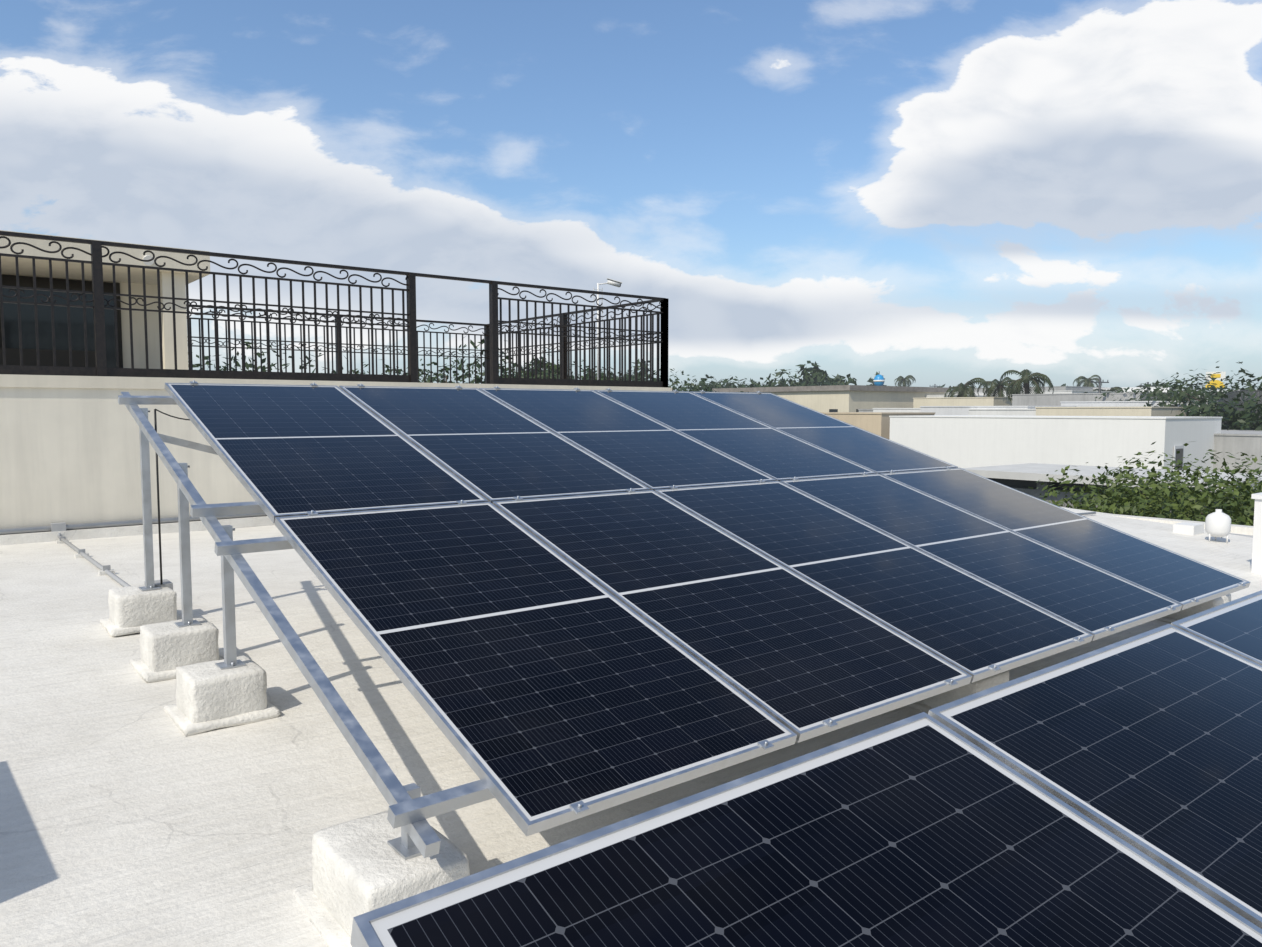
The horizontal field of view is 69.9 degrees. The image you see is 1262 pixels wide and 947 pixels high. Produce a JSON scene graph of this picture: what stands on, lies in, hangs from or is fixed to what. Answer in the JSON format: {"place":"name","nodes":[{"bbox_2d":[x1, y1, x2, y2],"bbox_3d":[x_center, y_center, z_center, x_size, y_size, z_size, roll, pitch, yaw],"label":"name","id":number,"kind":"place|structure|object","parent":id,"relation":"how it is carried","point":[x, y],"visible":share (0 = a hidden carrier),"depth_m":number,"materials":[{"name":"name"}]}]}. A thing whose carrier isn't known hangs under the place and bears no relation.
{"place":"outdoors","nodes":[
{"label":"outdoors","id":0,"kind":"place"},
{"bbox_2d":[0,374,671,545],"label":"terrace wall","id":1,"kind":"structure","parent":0,"point":[70,451],"depth_m":9.06,"materials":[{"name":"beige paint"}]},
{"bbox_2d":[0,230,209,369],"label":"building","id":2,"kind":"structure","parent":1,"relation":"on","point":[10,310],"depth_m":12.95,"materials":[{"name":"beige paint"}]},
{"bbox_2d":[0,231,668,386],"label":"terrace railing","id":3,"kind":"object","parent":1,"relation":"on","point":[491,333],"visible":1,"depth_m":10.99,"materials":[{"name":"black metal"}]},
{"bbox_2d":[593,278,621,379],"bbox_3d":[-0.541,-3.156,20.884,0.693,2.674,0.207,-1,4,-18],"label":"street light","id":4,"kind":"object","parent":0,"point":[613,282],"visible":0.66,"depth_m":20.79,"materials":[{"name":"white paint"}]},
{"bbox_2d":[0,0,1261,390],"label":"sky","id":5,"kind":"structure","parent":0,"point":[951,193],"materials":[{"name":"blue"}]},
{"bbox_2d":[820,412,934,438],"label":"building","id":6,"kind":"structure","parent":0,"point":[877,423],"depth_m":50.08,"materials":[{"name":"grey paint"}]},
{"bbox_2d":[948,390,1120,396],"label":"building","id":7,"kind":"structure","parent":0,"point":[1046,392],"depth_m":97.55,"materials":[{"name":"grey"}]},
{"bbox_2d":[962,463,1261,517],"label":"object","id":8,"kind":"structure","parent":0,"point":[1023,478],"depth_m":20.71,"materials":[{"name":"concrete"}]},
{"label":"ground","id":9,"kind":"structure","parent":0,"visible":0},
{"bbox_2d":[188,342,365,373],"bbox_3d":[-12.780,0.740,31.596,8.518,10.576,8.591,-3,5,-39],"label":"bush","id":10,"kind":"object","parent":9,"relation":"on","point":[247,366],"visible":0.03,"depth_m":30.77,"materials":[{"name":"green plant"}]},
{"bbox_2d":[352,359,460,382],"bbox_3d":[-9.943,0.362,38.699,8.714,10.303,9.039,-3,5,-39],"label":"bush","id":11,"kind":"object","parent":9,"relation":"on","point":[387,367],"depth_m":37.55,"materials":[{"name":"green plant"}]},
{"bbox_2d":[385,336,611,383],"bbox_3d":[-5.756,0.212,35.295,9.737,11.142,10.084,-3,5,-39],"label":"bush","id":12,"kind":"object","parent":9,"relation":"on","point":[472,381],"visible":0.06,"depth_m":34.08,"materials":[{"name":"green plant"}]},
{"bbox_2d":[507,356,574,378],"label":"tree","id":13,"kind":"object","parent":9,"relation":"on","point":[538,366],"visible":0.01,"depth_m":103.03,"materials":[{"name":"green plant"}]},
{"bbox_2d":[499,354,626,379],"bbox_3d":[-3.685,-0.088,41.756,8.109,10.775,8.894,0,4,2],"label":"bush","id":14,"kind":"object","parent":9,"relation":"on","point":[582,377],"visible":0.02,"depth_m":40.90,"materials":[{"name":"green plant"}]},
{"bbox_2d":[581,359,678,387],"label":"bush","id":15,"kind":"object","parent":9,"relation":"on","point":[639,368],"visible":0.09,"depth_m":140.52,"materials":[{"name":"green plant"}]},
{"bbox_2d":[0,507,1261,946],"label":"roof slab","id":16,"kind":"structure","parent":9,"relation":"on","point":[132,813],"depth_m":3.44,"materials":[{"name":"white concrete"}]},
{"bbox_2d":[50,409,189,589],"bbox_3d":[-1.563,0.034,7.796,5.175,1.392,6.722,-3,5,-39],"label":"electrical cable","id":17,"kind":"object","parent":16,"relation":"on","point":[107,569],"visible":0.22,"depth_m":6.39,"materials":[{"name":"black metal"}]},
{"bbox_2d":[100,380,1245,946],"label":"mount","id":18,"kind":"object","parent":16,"relation":"on","point":[400,848],"visible":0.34,"depth_m":3.70,"materials":[{"name":"silver metal"}]},
{"bbox_2d":[165,383,1250,836],"bbox_3d":[0.532,0.084,5.498,5.264,1.262,4.035,-3,5,-39],"label":"solar array","id":19,"kind":"object","parent":18,"relation":"on","point":[579,621],"visible":1,"depth_m":4.27,"materials":[{"name":"glass"}]},
{"bbox_2d":[1077,512,1252,537],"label":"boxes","id":20,"kind":"object","parent":16,"relation":"on","point":[1188,528],"visible":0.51,"depth_m":9.63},
{"bbox_2d":[1205,509,1230,542],"bbox_3d":[6.005,0.525,9.277,0.401,0.335,0.217,-11,12,-69],"label":"pressure tank","id":21,"kind":"object","parent":16,"relation":"on","point":[1217,522],"visible":1,"depth_m":9.12,"materials":[{"name":"white metal"}]},
{"bbox_2d":[1251,492,1261,573],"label":"roof column","id":22,"kind":"structure","parent":16,"relation":"on","point":[1256,567],"depth_m":7.72,"materials":[{"name":"white paint"}]},
{"bbox_2d":[573,368,718,391],"bbox_3d":[0.536,-0.870,52.507,9.806,10.821,9.631,-3,5,-39],"label":"bush","id":23,"kind":"object","parent":9,"relation":"on","point":[686,383],"visible":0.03,"depth_m":51.26,"materials":[{"name":"green plant"}]},
{"bbox_2d":[691,379,744,391],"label":"tree","id":24,"kind":"object","parent":9,"relation":"on","point":[728,385],"visible":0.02,"depth_m":146.44,"materials":[{"name":"green plant"}]},
{"bbox_2d":[719,372,816,387],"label":"horizon tree","id":25,"kind":"object","parent":9,"relation":"on","point":[753,384],"visible":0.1,"depth_m":106.81,"materials":[{"name":"green plant"}]},
{"bbox_2d":[754,369,838,386],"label":"horizon tree","id":26,"kind":"object","parent":9,"relation":"on","point":[800,380],"visible":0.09,"depth_m":111.54,"materials":[{"name":"green plant"}]},
{"bbox_2d":[789,361,856,386],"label":"tree","id":27,"kind":"object","parent":9,"relation":"on","point":[823,375],"visible":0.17,"depth_m":129.23,"materials":[{"name":"green plant"}]},
{"bbox_2d":[817,381,842,385],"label":"horizon tree","id":28,"kind":"object","parent":9,"relation":"on","point":[833,383],"visible":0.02,"depth_m":123.55,"materials":[{"name":"green plant"}]},
{"bbox_2d":[753,390,945,411],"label":"building","id":29,"kind":"structure","parent":9,"relation":"on","point":[839,401],"depth_m":88.65,"materials":[{"name":"grey paint"}]},
{"bbox_2d":[712,385,948,391],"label":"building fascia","id":30,"kind":"structure","parent":29,"relation":"on","point":[850,387],"depth_m":90.57,"materials":[{"name":"beige paint"}]},
{"bbox_2d":[858,409,872,411],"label":"building","id":31,"kind":"structure","parent":9,"relation":"on","point":[865,410],"depth_m":74.25,"materials":[{"name":"grey"}]},
{"bbox_2d":[867,372,886,385],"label":"tree","id":32,"kind":"object","parent":9,"relation":"on","point":[870,380],"visible":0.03,"depth_m":198.52,"materials":[{"name":"plant"}]},
{"bbox_2d":[873,371,884,385],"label":"water tank","id":33,"kind":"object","parent":9,"relation":"on","point":[878,380],"depth_m":143.42,"materials":[{"name":"blue plastic"}]},
{"bbox_2d":[873,408,920,411],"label":"building","id":34,"kind":"structure","parent":9,"relation":"on","point":[896,409],"depth_m":68.49,"materials":[{"name":"grey"}]},
{"bbox_2d":[894,375,915,386],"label":"palm","id":35,"kind":"object","parent":9,"relation":"on","point":[901,380],"visible":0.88,"depth_m":171.05,"materials":[{"name":"green plant"}]},
{"bbox_2d":[925,395,984,397],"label":"building","id":36,"kind":"structure","parent":9,"relation":"on","point":[930,396],"depth_m":92.96,"materials":[{"name":"grey"}]},
{"bbox_2d":[913,397,1011,407],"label":"building","id":37,"kind":"structure","parent":9,"relation":"on","point":[967,401],"depth_m":84.14,"materials":[{"name":"grey"}]},
{"bbox_2d":[944,378,988,396],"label":"palm","id":38,"kind":"object","parent":9,"relation":"on","point":[963,390],"visible":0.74,"depth_m":85.06,"materials":[{"name":"green plant"}]},
{"bbox_2d":[920,406,1076,414],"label":"building","id":39,"kind":"structure","parent":9,"relation":"on","point":[950,410],"depth_m":62.75,"materials":[{"name":"grey"}]},
{"bbox_2d":[977,377,1022,396],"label":"palm","id":40,"kind":"object","parent":9,"relation":"on","point":[994,387],"visible":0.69,"depth_m":87.28,"materials":[{"name":"green plant"}]},
{"bbox_2d":[968,409,1035,415],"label":"building","id":41,"kind":"structure","parent":9,"relation":"on","point":[1017,412],"depth_m":60.05,"materials":[{"name":"grey"}]},
{"bbox_2d":[999,369,1053,402],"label":"palm","id":42,"kind":"object","parent":9,"relation":"on","point":[1025,379],"visible":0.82,"depth_m":79.74,"materials":[{"name":"green plant"}]},
{"bbox_2d":[957,384,1108,391],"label":"building","id":43,"kind":"structure","parent":9,"relation":"on","point":[1063,388],"depth_m":130.49,"materials":[{"name":"grey"}]},
{"bbox_2d":[889,415,1222,471],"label":"building","id":44,"kind":"structure","parent":9,"relation":"on","point":[964,441],"depth_m":40.55,"materials":[{"name":"grey"}]},
{"bbox_2d":[1073,375,1101,386],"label":"palm","id":45,"kind":"object","parent":9,"relation":"on","point":[1087,383],"visible":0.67,"depth_m":141.71,"materials":[{"name":"green plant"}]},
{"bbox_2d":[1012,392,1178,405],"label":"building","id":46,"kind":"structure","parent":9,"relation":"on","point":[1037,399],"depth_m":72.67,"materials":[{"name":"grey"}]},
{"bbox_2d":[1108,384,1168,392],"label":"tree","id":47,"kind":"object","parent":46,"relation":"on","point":[1142,389],"depth_m":75.63,"materials":[{"name":"green plant"}]},
{"bbox_2d":[1091,378,1108,392],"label":"utility pole","id":48,"kind":"object","parent":9,"relation":"on","point":[1099,389],"visible":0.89,"depth_m":83.97,"materials":[{"name":"grey metal"}]},
{"bbox_2d":[1093,387,1123,392],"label":"tree","id":49,"kind":"object","parent":9,"relation":"on","point":[1115,388],"visible":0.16,"depth_m":114.37,"materials":[{"name":"green plant"}]},
{"bbox_2d":[1035,407,1186,416],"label":"building","id":50,"kind":"structure","parent":9,"relation":"on","point":[1103,411],"depth_m":54.82,"materials":[{"name":"grey"}]},
{"bbox_2d":[1060,401,1220,415],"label":"building","id":51,"kind":"structure","parent":9,"relation":"on","point":[1107,403],"depth_m":62.39,"materials":[{"name":"grey"}]},
{"bbox_2d":[1128,373,1261,404],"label":"tree","id":52,"kind":"object","parent":51,"relation":"on","point":[1178,381],"visible":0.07,"depth_m":64.00,"materials":[{"name":"green plant"}]},
{"bbox_2d":[1029,441,1261,525],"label":"hedge","id":53,"kind":"object","parent":9,"relation":"on","point":[1182,505],"visible":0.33,"depth_m":12.38,"materials":[{"name":"green plant"}]},
{"bbox_2d":[1093,387,1206,391],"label":"building","id":54,"kind":"structure","parent":9,"relation":"on","point":[1129,390],"depth_m":128.85,"materials":[{"name":"grey"}]},
{"bbox_2d":[1095,376,1247,400],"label":"tree","id":55,"kind":"object","parent":9,"relation":"on","point":[1166,386],"visible":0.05,"depth_m":68.12,"materials":[{"name":"green plant"}]},
{"bbox_2d":[1128,361,1261,414],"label":"tree","id":56,"kind":"object","parent":9,"relation":"on","point":[1173,398],"visible":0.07,"depth_m":60.23,"materials":[{"name":"green plant"}]},
{"bbox_2d":[1152,373,1261,416],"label":"tree","id":57,"kind":"object","parent":9,"relation":"on","point":[1184,394],"visible":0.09,"depth_m":57.09,"materials":[{"name":"green plant"}]},
{"bbox_2d":[1165,388,1257,416],"bbox_3d":[37.079,-0.420,54.820,10.950,9.561,10.874,1,4,18],"label":"tree","id":58,"kind":"object","parent":9,"relation":"on","point":[1201,401],"visible":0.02,"depth_m":54.88,"materials":[{"name":"green plant"}]},
{"bbox_2d":[1205,372,1225,394],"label":"yellow sign","id":59,"kind":"object","parent":9,"relation":"on","point":[1219,376],"visible":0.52,"depth_m":100.16,"materials":[{"name":"yellow"}]},
{"bbox_2d":[1171,387,1261,430],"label":"tree","id":60,"kind":"object","parent":9,"relation":"on","point":[1247,413],"visible":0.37,"depth_m":48.71,"materials":[{"name":"green plant"}]},
{"bbox_2d":[1178,397,1261,429],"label":"tree","id":61,"kind":"object","parent":9,"relation":"on","point":[1202,408],"visible":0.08,"depth_m":50.42,"materials":[{"name":"green plant"}]},
{"bbox_2d":[1197,482,1259,523],"bbox_3d":[9.972,3.658,13.507,3.974,7.325,3.939,-3,5,-39],"label":"bush","id":62,"kind":"object","parent":9,"relation":"on","point":[1229,504],"visible":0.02,"depth_m":13.20,"materials":[{"name":"green plant"}]},
{"bbox_2d":[1213,430,1261,473],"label":"building","id":63,"kind":"structure","parent":9,"relation":"on","point":[1235,443],"depth_m":39.72,"materials":[{"name":"grey"}]},
{"bbox_2d":[1215,390,1261,427],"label":"tree","id":64,"kind":"object","parent":9,"relation":"on","point":[1238,391],"visible":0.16,"depth_m":51.92,"materials":[{"name":"green plant"}]},
{"bbox_3d":[2.754,0.876,2.251,6.540,0.887,2.010,-3,5,-39],"label":"mount","id":65,"kind":"object","parent":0,"visible":0},
{"bbox_2d":[350,590,1261,946],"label":"solar array","id":66,"kind":"object","parent":65,"relation":"on","point":[1108,796],"visible":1,"depth_m":1.27,"materials":[{"name":"glass"}]},
{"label":"building","id":67,"kind":"object","parent":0,"visible":0},
{"bbox_2d":[678,374,755,391],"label":"horizon tree","id":68,"kind":"object","parent":67,"relation":"on","point":[712,382],"visible":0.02,"depth_m":117.20,"materials":[{"name":"green plant"}]}
]}

